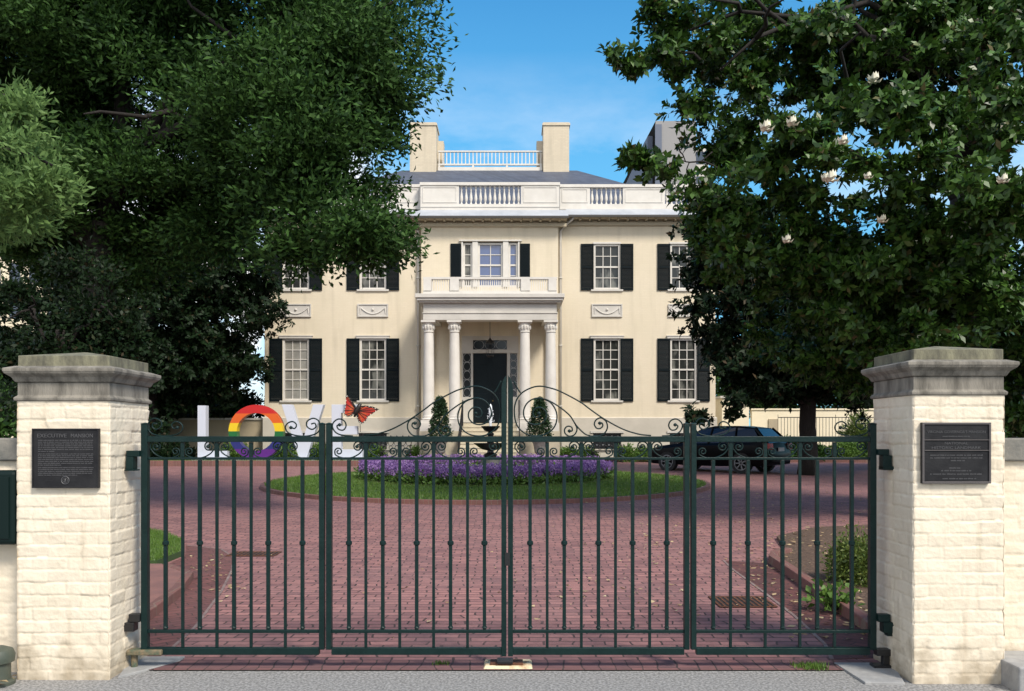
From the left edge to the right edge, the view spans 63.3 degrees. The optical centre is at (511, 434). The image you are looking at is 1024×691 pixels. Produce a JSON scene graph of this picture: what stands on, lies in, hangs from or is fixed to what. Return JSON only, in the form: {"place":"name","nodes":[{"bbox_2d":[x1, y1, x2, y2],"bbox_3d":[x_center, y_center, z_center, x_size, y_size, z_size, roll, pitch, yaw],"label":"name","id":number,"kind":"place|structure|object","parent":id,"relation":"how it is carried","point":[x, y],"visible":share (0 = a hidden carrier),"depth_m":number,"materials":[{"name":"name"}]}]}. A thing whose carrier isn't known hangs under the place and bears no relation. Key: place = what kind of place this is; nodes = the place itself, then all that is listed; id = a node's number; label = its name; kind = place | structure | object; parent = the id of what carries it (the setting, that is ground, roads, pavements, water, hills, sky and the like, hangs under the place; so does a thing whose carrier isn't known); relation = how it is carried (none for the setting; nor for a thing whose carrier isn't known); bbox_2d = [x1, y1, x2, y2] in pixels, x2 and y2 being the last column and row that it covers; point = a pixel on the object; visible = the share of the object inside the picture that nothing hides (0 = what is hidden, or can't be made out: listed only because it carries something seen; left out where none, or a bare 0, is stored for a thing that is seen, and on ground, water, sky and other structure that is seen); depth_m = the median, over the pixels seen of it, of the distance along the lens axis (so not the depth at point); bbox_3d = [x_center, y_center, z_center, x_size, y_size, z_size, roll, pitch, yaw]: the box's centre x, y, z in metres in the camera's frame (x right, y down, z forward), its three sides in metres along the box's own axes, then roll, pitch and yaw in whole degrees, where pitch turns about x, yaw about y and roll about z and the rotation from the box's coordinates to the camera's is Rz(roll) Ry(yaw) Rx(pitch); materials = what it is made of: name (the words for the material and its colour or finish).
{"place":"outdoors","nodes":[
{"label":"outdoors","id":0,"kind":"place"},
{"bbox_2d":[150,564,180,602],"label":"path","id":1,"kind":"structure","parent":0,"point":[156,580],"depth_m":8.20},
{"bbox_2d":[150,543,180,563],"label":"lawn","id":2,"kind":"structure","parent":0,"point":[175,555],"depth_m":9.80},
{"bbox_2d":[0,235,176,443],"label":"holly tree","id":3,"kind":"object","parent":2,"relation":"on","point":[106,328],"visible":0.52,"depth_m":12.57,"materials":[{"name":"green plant"}]},
{"bbox_2d":[150,460,706,560],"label":"grass","id":4,"kind":"structure","parent":2,"relation":"on","point":[156,536],"depth_m":19.26,"materials":[{"name":"plant"}]},
{"bbox_2d":[154,670,841,670],"bbox_3d":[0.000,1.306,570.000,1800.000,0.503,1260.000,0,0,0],"label":"ground","id":5,"kind":"structure","parent":0,"point":[496,670],"depth_m":5.48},
{"bbox_2d":[0,358,16,437],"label":"broadleaf tree","id":6,"kind":"object","parent":5,"relation":"on","point":[9,432],"visible":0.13,"depth_m":29.91,"materials":[{"name":"green plant"}]},
{"bbox_2d":[0,258,128,437],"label":"pale building","id":7,"kind":"structure","parent":5,"relation":"on","point":[14,312],"depth_m":75.00,"materials":[{"name":"beige"}]},
{"bbox_2d":[118,656,184,678],"bbox_3d":[-2.447,1.547,5.516,0.375,0.026,0.483,0,0,0],"label":"concrete pad","id":8,"kind":"object","parent":5,"relation":"on","point":[146,663],"visible":0.71,"depth_m":5.57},
{"bbox_2d":[158,418,262,456],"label":"annex wall","id":9,"kind":"structure","parent":5,"relation":"on","point":[248,426],"depth_m":37.50,"materials":[{"name":"beige paint"}]},
{"bbox_2d":[162,343,264,417],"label":"broadleaf tree","id":10,"kind":"object","parent":5,"relation":"on","point":[244,401],"visible":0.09,"depth_m":40.92,"materials":[{"name":"green plant"}]},
{"bbox_2d":[0,0,468,312],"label":"oak tree","id":11,"kind":"object","parent":5,"relation":"on","point":[310,97],"visible":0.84,"depth_m":13.68,"materials":[{"name":"green plant"}]},
{"bbox_2d":[150,461,358,465],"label":"kerb","id":12,"kind":"structure","parent":5,"relation":"on","point":[247,463],"depth_m":31.30,"materials":[{"name":"red brick"}]},
{"bbox_2d":[368,444,388,456],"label":"shrub","id":13,"kind":"object","parent":5,"relation":"on","point":[376,452],"visible":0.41,"depth_m":34.55,"materials":[{"name":"green plant"}]},
{"bbox_2d":[380,435,411,456],"bbox_3d":[-4.780,0.575,34.210,1.310,1.128,0.520,0,0,0],"label":"bench","id":14,"kind":"object","parent":5,"relation":"on","point":[393,444],"visible":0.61,"depth_m":34.42,"materials":[{"name":"black metal"}]},
{"bbox_2d":[404,445,423,456],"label":"shrub","id":15,"kind":"object","parent":5,"relation":"on","point":[415,451],"visible":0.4,"depth_m":34.48,"materials":[{"name":"green plant"}]},
{"bbox_2d":[273,474,700,499],"bbox_3d":[-0.670,1.278,22.350,11.500,0.257,11.500,0,0,0],"label":"lawn round","id":16,"kind":"object","parent":5,"relation":"on","point":[441,492],"visible":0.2,"depth_m":18.58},
{"bbox_2d":[358,477,610,486],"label":"flower bed soil","id":17,"kind":"structure","parent":16,"relation":"on","point":[479,484],"depth_m":21.21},
{"bbox_2d":[353,458,613,485],"bbox_3d":[-0.766,1.091,24.006,7.623,0.804,7.601,0,0,0],"label":"flower foliage","id":18,"kind":"object","parent":17,"relation":"on","point":[520,478],"visible":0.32,"depth_m":20.99,"materials":[{"name":"green plant"}]},
{"bbox_2d":[358,452,613,479],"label":"flowers","id":19,"kind":"object","parent":17,"relation":"on","point":[491,467],"visible":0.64,"depth_m":21.29,"materials":[{"name":"purple plant"}]},
{"bbox_2d":[474,404,506,469],"bbox_3d":[-0.622,0.191,24.000,1.000,2.175,1.000,0,0,0],"label":"fountain","id":20,"kind":"object","parent":17,"relation":"on","point":[488,429],"visible":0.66,"depth_m":23.82,"materials":[{"name":"black metal"}]},
{"bbox_2d":[263,122,716,456],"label":"mansion","id":21,"kind":"structure","parent":5,"relation":"on","point":[574,302],"depth_m":36.97,"materials":[{"name":"paint"}]},
{"bbox_2d":[278,335,312,401],"bbox_3d":[-9.629,-2.945,37.030,1.526,2.974,0.220,0,0,0],"label":"window","id":22,"kind":"structure","parent":21,"relation":"in","point":[295,351],"depth_m":37.10,"materials":[{"name":"white paint"}]},
{"bbox_2d":[283,260,311,290],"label":"window","id":23,"kind":"structure","parent":21,"relation":"in","point":[297,286],"depth_m":37.10,"materials":[{"name":"white paint"}]},
{"bbox_2d":[356,335,389,401],"bbox_3d":[-6.196,-2.945,37.030,1.526,2.974,0.220,0,0,0],"label":"window","id":24,"kind":"structure","parent":21,"relation":"in","point":[372,351],"depth_m":37.10,"materials":[{"name":"white paint"}]},
{"bbox_2d":[357,260,388,290],"bbox_3d":[-6.196,-7.500,37.035,1.426,2.188,0.210,0,0,0],"label":"window","id":25,"kind":"structure","parent":21,"relation":"in","point":[368,284],"depth_m":37.10,"materials":[{"name":"white paint"}]},
{"bbox_2d":[359,431,388,448],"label":"basement window","id":26,"kind":"structure","parent":21,"relation":"in","point":[362,433],"depth_m":37.05,"materials":[{"name":"white glass"}]},
{"bbox_2d":[463,243,471,286],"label":"window","id":27,"kind":"structure","parent":21,"relation":"in","point":[467,247],"depth_m":36.73,"materials":[{"name":"white paint"}]},
{"bbox_2d":[485,338,494,357],"bbox_3d":[-0.944,-4.223,35.600,0.370,1.813,0.379,0,0,-22],"label":"hanging lantern","id":28,"kind":"object","parent":21,"relation":"hanging from","point":[489,341],"visible":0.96,"depth_m":35.51,"materials":[{"name":"black metal"}]},
{"bbox_2d":[473,353,506,422],"bbox_3d":[-0.970,-2.078,36.678,1.479,3.056,0.123,0,0,0],"label":"door","id":29,"kind":"structure","parent":21,"relation":"in","point":[488,372],"depth_m":36.66,"materials":[{"name":"black"}]},
{"bbox_2d":[478,243,502,286],"bbox_3d":[-0.948,-7.504,36.700,1.102,1.950,0.120,0,0,0],"label":"window","id":30,"kind":"structure","parent":21,"relation":"in","point":[490,255],"depth_m":36.73,"materials":[{"name":"glass"}]},
{"bbox_2d":[509,243,517,286],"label":"window","id":31,"kind":"structure","parent":21,"relation":"in","point":[513,247],"depth_m":36.73,"materials":[{"name":"white paint"}]},
{"bbox_2d":[590,431,623,448],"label":"basement window","id":32,"kind":"structure","parent":21,"relation":"in","point":[614,433],"depth_m":37.05,"materials":[{"name":"white glass"}]},
{"bbox_2d":[590,335,623,401],"bbox_3d":[4.235,-2.945,37.030,1.526,2.974,0.220,0,0,0],"label":"window","id":33,"kind":"structure","parent":21,"relation":"in","point":[606,351],"depth_m":37.10,"materials":[{"name":"white paint"}]},
{"bbox_2d":[591,242,622,290],"bbox_3d":[4.235,-7.500,37.035,1.426,2.188,0.210,0,0,0],"label":"window","id":34,"kind":"structure","parent":21,"relation":"in","point":[606,254],"depth_m":37.10,"materials":[{"name":"glass"}]},
{"bbox_2d":[667,431,682,443],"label":"basement window","id":35,"kind":"structure","parent":21,"relation":"in","point":[671,432],"depth_m":37.01,"materials":[{"name":"white glass"}]},
{"bbox_2d":[667,335,699,401],"bbox_3d":[7.645,-2.945,37.030,1.526,2.974,0.220,0,0,0],"label":"window","id":36,"kind":"structure","parent":21,"relation":"in","point":[683,352],"depth_m":37.10,"materials":[{"name":"glass"}]},
{"bbox_2d":[668,242,698,290],"bbox_3d":[7.645,-7.500,37.035,1.426,2.188,0.210,0,0,0],"label":"window","id":37,"kind":"structure","parent":21,"relation":"in","point":[676,247],"depth_m":37.10,"materials":[{"name":"white paint"}]},
{"bbox_2d":[149,660,879,669],"bbox_3d":[0.010,1.540,5.565,5.060,0.003,0.230,0,0,0],"label":"driveway apron","id":38,"kind":"object","parent":5,"relation":"on","point":[479,665],"visible":0.93,"depth_m":5.55,"materials":[{"name":"concrete"}]},
{"bbox_2d":[483,658,531,668],"bbox_3d":[-0.027,1.517,5.565,0.324,0.058,0.195,0,0,0],"label":"gate stop","id":39,"kind":"object","parent":38,"relation":"on","point":[504,663],"visible":1,"depth_m":5.49,"materials":[{"name":"beige paint"}]},
{"bbox_2d":[326,376,509,655],"bbox_3d":[-0.622,0.534,5.498,1.217,1.854,0.056,0,0,0],"label":"gate leaf","id":40,"kind":"object","parent":39,"relation":"on","point":[399,649],"visible":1,"depth_m":5.49,"materials":[{"name":"green metal"}]},
{"bbox_2d":[508,376,689,655],"bbox_3d":[0.574,0.534,5.500,1.201,1.854,0.052,0,0,0],"label":"gate leaf","id":41,"kind":"object","parent":39,"relation":"on","point":[615,649],"visible":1,"depth_m":5.49,"materials":[{"name":"green metal"}]},
{"bbox_2d":[790,661,826,668],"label":"weed tuft","id":42,"kind":"object","parent":38,"relation":"on","point":[799,665],"visible":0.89,"depth_m":5.51,"materials":[{"name":"green plant"}]},
{"bbox_2d":[805,662,828,670],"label":"weed tuft","id":43,"kind":"object","parent":38,"relation":"on","point":[815,666],"visible":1,"depth_m":5.46,"materials":[{"name":"green plant"}]},
{"bbox_2d":[560,446,578,456],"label":"shrub","id":44,"kind":"object","parent":5,"relation":"on","point":[566,450],"visible":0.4,"depth_m":34.48,"materials":[{"name":"green plant"}]},
{"bbox_2d":[574,445,599,456],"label":"shrub","id":45,"kind":"object","parent":5,"relation":"on","point":[590,453],"visible":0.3,"depth_m":34.52,"materials":[{"name":"green plant"}]},
{"bbox_2d":[617,442,636,461],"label":"shrub","id":46,"kind":"object","parent":5,"relation":"on","point":[629,452],"visible":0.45,"depth_m":34.50,"materials":[{"name":"green plant"}]},
{"bbox_2d":[634,445,647,461],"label":"shrub","id":47,"kind":"object","parent":5,"relation":"on","point":[639,452],"visible":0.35,"depth_m":34.55,"materials":[{"name":"green plant"}]},
{"bbox_2d":[623,121,705,195],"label":"office tower","id":48,"kind":"structure","parent":5,"relation":"on","point":[662,136],"depth_m":110.00,"materials":[{"name":"concrete"}]},
{"bbox_2d":[715,396,748,425],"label":"gatehouse","id":49,"kind":"object","parent":5,"relation":"on","point":[719,415],"visible":0.14,"depth_m":41.00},
{"bbox_2d":[604,460,867,462],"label":"kerb house side","id":50,"kind":"structure","parent":5,"relation":"on","point":[844,461],"depth_m":34.10,"materials":[{"name":"red brick"}]},
{"bbox_2d":[715,371,830,418],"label":"broadleaf tree","id":51,"kind":"object","parent":5,"relation":"on","point":[719,391],"visible":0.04,"depth_m":50.68,"materials":[{"name":"green plant"}]},
{"bbox_2d":[749,408,873,445],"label":"garden wall","id":52,"kind":"structure","parent":5,"relation":"on","point":[761,417],"depth_m":43.00,"materials":[{"name":"beige paint"}]},
{"bbox_2d":[768,419,777,430],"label":"door","id":53,"kind":"structure","parent":52,"relation":"in","point":[772,423],"depth_m":42.93,"materials":[{"name":"beige paint"}]},
{"bbox_2d":[791,442,831,460],"bbox_3d":[12.659,0.763,34.987,2.128,1.038,2.163,0,0,0],"label":"hedge bush","id":54,"kind":"object","parent":5,"relation":"on","point":[821,449],"visible":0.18,"depth_m":34.44,"materials":[{"name":"green plant"}]},
{"bbox_2d":[778,415,873,443],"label":"iron fence","id":55,"kind":"object","parent":5,"relation":"on","point":[835,417],"visible":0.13,"depth_m":41.49,"materials":[{"name":"black"}]},
{"bbox_2d":[826,442,867,456],"bbox_3d":[14.032,0.691,34.957,1.982,1.142,2.107,0,0,0],"label":"hedge bush","id":56,"kind":"object","parent":5,"relation":"on","point":[851,450],"visible":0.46,"depth_m":34.52,"materials":[{"name":"green plant"}]},
{"bbox_2d":[823,395,873,407],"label":"broadleaf tree","id":57,"kind":"object","parent":5,"relation":"on","point":[839,400],"depth_m":47.03,"materials":[{"name":"green plant"}]},
{"bbox_2d":[836,403,872,446],"bbox_3d":[15.438,0.015,36.986,2.084,2.931,1.987,0,0,-42],"label":"spiky shrub","id":58,"kind":"object","parent":5,"relation":"on","point":[850,429],"visible":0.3,"depth_m":36.79,"materials":[{"name":"green plant"}]},
{"bbox_2d":[835,662,904,684],"bbox_3d":[2.372,1.547,5.369,0.397,0.026,0.466,0,0,0],"label":"concrete pad","id":59,"kind":"object","parent":5,"relation":"on","point":[866,673],"visible":0.76,"depth_m":5.34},
{"bbox_2d":[1004,426,1016,437],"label":"broadleaf tree","id":60,"kind":"object","parent":5,"relation":"on","point":[1007,434],"visible":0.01,"depth_m":43.78,"materials":[{"name":"green plant"}]},
{"bbox_2d":[0,671,1013,690],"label":"sidewalk","id":61,"kind":"structure","parent":0,"point":[494,681],"depth_m":5.20,"materials":[{"name":"concrete"}]},
{"bbox_2d":[0,645,15,687],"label":"pipe fixture","id":62,"kind":"object","parent":61,"relation":"on","point":[7,655],"visible":0.98,"depth_m":5.13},
{"bbox_2d":[0,438,16,671],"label":"boundary wall","id":63,"kind":"structure","parent":61,"relation":"on","point":[8,573],"depth_m":5.42,"materials":[{"name":"brick"}]},
{"bbox_2d":[0,470,16,544],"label":"wall box","id":64,"kind":"object","parent":63,"relation":"attached to","point":[8,507],"visible":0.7,"depth_m":5.29,"materials":[{"name":"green metal"}]},
{"bbox_2d":[0,477,8,538],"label":"door","id":65,"kind":"structure","parent":64,"relation":"in","point":[4,481],"depth_m":5.28,"materials":[{"name":"green metal"}]},
{"bbox_2d":[2,352,160,679],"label":"gate pillar","id":66,"kind":"structure","parent":61,"relation":"on","point":[78,576],"depth_m":5.25,"materials":[{"name":"brick"}]},
{"bbox_2d":[32,428,99,487],"bbox_3d":[-2.811,0.146,5.234,0.419,0.375,0.033,0,0,0],"label":"plaque","id":67,"kind":"object","parent":66,"relation":"attached to","point":[65,457],"visible":1,"depth_m":5.22,"materials":[{"name":"black metal"}]},
{"bbox_2d":[124,418,325,666],"bbox_3d":[-1.901,0.713,5.482,1.326,1.658,0.095,0,0,0],"label":"gate leaf","id":68,"kind":"object","parent":66,"relation":"attached to","point":[134,619],"visible":1,"depth_m":5.49,"materials":[{"name":"green metal"}]},
{"bbox_2d":[0,475,867,684],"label":"fallen leaves","id":69,"kind":"object","parent":61,"relation":"on","point":[230,586],"visible":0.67,"depth_m":8.62,"materials":[{"name":"brown plant"}]},
{"bbox_2d":[861,346,1019,683],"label":"gate pillar","id":70,"kind":"structure","parent":61,"relation":"on","point":[940,576],"depth_m":5.17,"materials":[{"name":"brick"}]},
{"bbox_2d":[690,418,893,667],"bbox_3d":[1.860,0.714,5.487,1.356,1.659,0.105,0,0,0],"label":"gate leaf","id":71,"kind":"object","parent":70,"relation":"attached to","point":[874,616],"visible":1,"depth_m":5.49,"materials":[{"name":"green metal"}]},
{"bbox_2d":[920,422,990,483],"bbox_3d":[2.753,0.112,5.151,0.424,0.378,0.032,0,0,0],"label":"plaque","id":72,"kind":"object","parent":70,"relation":"attached to","point":[955,452],"visible":1,"depth_m":5.14,"materials":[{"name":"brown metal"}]},
{"bbox_2d":[1001,651,1023,690],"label":"stone step","id":73,"kind":"object","parent":61,"relation":"on","point":[1012,670],"visible":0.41,"depth_m":5.09,"materials":[{"name":"stone"}]},
{"bbox_2d":[1004,438,1023,650],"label":"boundary wall","id":74,"kind":"structure","parent":61,"relation":"on","point":[1014,544],"depth_m":5.38,"materials":[{"name":"brick"}]},
{"bbox_2d":[150,462,874,659],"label":"driveway","id":75,"kind":"structure","parent":0,"point":[520,567],"depth_m":9.68,"materials":[{"name":"red brick"}]},
{"bbox_2d":[0,66,97,252],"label":"willow oak tree","id":76,"kind":"object","parent":75,"relation":"on","point":[24,195],"visible":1,"depth_m":8.03,"materials":[{"name":"green plant"}]},
{"bbox_2d":[150,563,193,619],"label":"kerb","id":77,"kind":"structure","parent":75,"relation":"on","point":[156,604],"depth_m":7.57,"materials":[{"name":"red brick"}]},
{"bbox_2d":[148,545,231,655],"bbox_3d":[-3.275,1.503,8.377,0.790,0.080,5.618,0,0,-16],"label":"driveway left border","id":78,"kind":"object","parent":75,"relation":"on","point":[174,617],"visible":0.58,"depth_m":7.81,"materials":[{"name":"brick"}]},
{"bbox_2d":[161,545,231,655],"bbox_3d":[-3.097,1.502,8.446,0.584,0.081,5.634,0,0,-19],"label":"driveway left joint","id":79,"kind":"object","parent":78,"relation":"on","point":[207,609],"visible":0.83,"depth_m":7.43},
{"bbox_2d":[226,551,281,555],"bbox_3d":[-3.191,1.469,10.275,0.589,0.011,0.350,0,0,0],"label":"drain grate","id":80,"kind":"object","parent":75,"relation":"on","point":[255,553],"visible":0.77,"depth_m":10.28,"materials":[{"name":"black"}]},
{"bbox_2d":[427,394,453,455],"bbox_3d":[-2.903,-0.236,33.303,1.064,2.800,1.068,0,0,39],"label":"topiary","id":81,"kind":"object","parent":75,"relation":"on","point":[439,409],"visible":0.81,"depth_m":33.12,"materials":[{"name":"green plant"}]},
{"bbox_2d":[260,471,709,504],"bbox_3d":[-0.670,1.273,22.350,11.700,0.289,11.700,0,0,0],"label":"kerb round","id":82,"kind":"object","parent":75,"relation":"on","point":[488,502],"visible":0.3,"depth_m":16.96,"materials":[{"name":"red brick"}]},
{"bbox_2d":[526,396,553,455],"bbox_3d":[1.107,-0.207,33.309,1.159,2.742,1.134,0,0,0],"label":"topiary","id":83,"kind":"object","parent":75,"relation":"on","point":[540,429],"visible":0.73,"depth_m":33.12,"materials":[{"name":"green plant"}]},
{"bbox_2d":[591,435,622,462],"bbox_3d":[3.894,0.575,34.210,1.310,1.128,0.520,0,0,0],"label":"bench","id":84,"kind":"object","parent":75,"relation":"on","point":[599,450],"visible":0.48,"depth_m":34.42,"materials":[{"name":"black metal"}]},
{"bbox_2d":[651,426,791,473],"bbox_3d":[6.943,0.471,28.116,4.576,1.540,2.160,0,0,42],"label":"parked car","id":85,"kind":"object","parent":75,"relation":"on","point":[748,450],"visible":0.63,"depth_m":27.01,"materials":[{"name":"black paint"}]},
{"bbox_2d":[708,596,777,606],"bbox_3d":[2.085,1.509,7.522,0.512,0.012,0.450,0,0,0],"label":"drain grate","id":86,"kind":"object","parent":75,"relation":"on","point":[721,601],"visible":0.78,"depth_m":7.51,"materials":[{"name":"black"}]},
{"bbox_2d":[722,560,833,659],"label":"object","id":87,"kind":"object","parent":75,"relation":"on","point":[796,617],"visible":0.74,"depth_m":7.10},
{"bbox_2d":[726,561,872,659],"bbox_3d":[2.592,1.512,7.733,0.493,0.062,4.111,0,0,4],"label":"driveway right border","id":88,"kind":"object","parent":75,"relation":"on","point":[854,640],"visible":0.57,"depth_m":7.18,"materials":[{"name":"brick"}]},
{"bbox_2d":[596,0,1023,437],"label":"magnolia tree","id":89,"kind":"object","parent":75,"relation":"on","point":[926,272],"visible":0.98,"depth_m":12.62,"materials":[{"name":"green plant"}]},
{"bbox_2d":[769,547,867,634],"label":"kerb","id":90,"kind":"structure","parent":75,"relation":"on","point":[860,615],"depth_m":8.14,"materials":[{"name":"red brick"}]},
{"bbox_2d":[777,525,867,612],"bbox_3d":[7.390,1.478,9.575,9.220,0.191,7.650,0,0,0],"label":"mulch bed","id":91,"kind":"object","parent":75,"relation":"on","point":[807,554],"visible":0.16,"depth_m":10.26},
{"bbox_2d":[801,575,864,613],"bbox_3d":[2.758,1.412,7.149,0.584,0.413,0.414,0,0,0],"label":"garden plant","id":92,"kind":"object","parent":91,"relation":"on","point":[825,592],"visible":0.76,"depth_m":7.11,"materials":[{"name":"green plant"}]},
{"bbox_2d":[819,521,867,587],"bbox_3d":[3.412,1.215,8.195,0.702,0.744,0.914,0,0,14],"label":"garden bush","id":93,"kind":"object","parent":91,"relation":"on","point":[860,562],"visible":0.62,"depth_m":8.14,"materials":[{"name":"green plant"}]},
{"bbox_2d":[665,193,1023,474],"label":"dark magnolia tree","id":94,"kind":"object","parent":75,"relation":"on","point":[724,351],"visible":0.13,"depth_m":25.33,"materials":[{"name":"green plant"}]},
{"bbox_2d":[87,0,1023,425],"label":"sky","id":95,"kind":"structure","parent":0,"point":[522,65],"materials":[{"name":"blue"}]},
{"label":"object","id":96,"kind":"structure","parent":0,"visible":0},
{"bbox_2d":[0,244,294,435],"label":"evergreen tree","id":97,"kind":"object","parent":96,"relation":"on","point":[190,335],"visible":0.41,"depth_m":33.95,"materials":[{"name":"green plant"}]},
{"bbox_2d":[150,442,174,456],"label":"hedge bush","id":98,"kind":"object","parent":96,"relation":"on","point":[165,452],"visible":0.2,"depth_m":32.77,"materials":[{"name":"green plant"}]},
{"bbox_2d":[163,442,197,456],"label":"hedge bush","id":99,"kind":"object","parent":96,"relation":"on","point":[177,445],"visible":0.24,"depth_m":33.81,"materials":[{"name":"green plant"}]},
{"bbox_2d":[198,406,229,460],"bbox_3d":[-11.948,-0.062,33.150,1.392,2.221,1.000,0,0,0],"label":"letter","id":100,"kind":"object","parent":96,"relation":"on","point":[203,420],"visible":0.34,"depth_m":33.00,"materials":[{"name":"grey"}]},
{"bbox_2d":[219,442,248,456],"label":"shrub","id":101,"kind":"object","parent":96,"relation":"on","point":[235,453],"visible":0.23,"depth_m":35.20,"materials":[{"name":"green plant"}]},
{"bbox_2d":[228,405,284,456],"bbox_3d":[-10.190,-0.078,33.150,2.171,2.253,1.000,0,0,0],"label":"letter","id":102,"kind":"object","parent":96,"relation":"on","point":[242,414],"visible":0.72,"depth_m":33.00,"materials":[{"name":"multicoloured"}]},
{"bbox_2d":[270,443,297,456],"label":"shrub","id":103,"kind":"object","parent":96,"relation":"on","point":[289,453],"visible":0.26,"depth_m":35.24,"materials":[{"name":"green plant"}]},
{"bbox_2d":[282,405,324,456],"bbox_3d":[-8.329,-0.082,33.150,1.665,2.261,1.000,0,0,0],"label":"letter","id":104,"kind":"object","parent":96,"relation":"on","point":[303,448],"visible":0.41,"depth_m":33.00,"materials":[{"name":"grey"}]},
{"bbox_2d":[309,442,318,456],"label":"shrub","id":105,"kind":"object","parent":96,"relation":"on","point":[316,445],"visible":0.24,"depth_m":35.17,"materials":[{"name":"green plant"}]},
{"bbox_2d":[332,405,363,460],"bbox_3d":[-6.560,-0.082,33.150,1.431,2.261,1.000,0,0,0],"label":"letter","id":106,"kind":"object","parent":96,"relation":"on","point":[337,411],"visible":0.41,"depth_m":33.00,"materials":[{"name":"grey"}]},
{"bbox_2d":[344,395,378,431],"bbox_3d":[-5.952,-0.850,32.863,1.388,1.474,0.332,0,0,0],"label":"butterfly","id":107,"kind":"object","parent":106,"relation":"on","point":[362,413],"visible":1,"depth_m":32.81,"materials":[{"name":"orange"}]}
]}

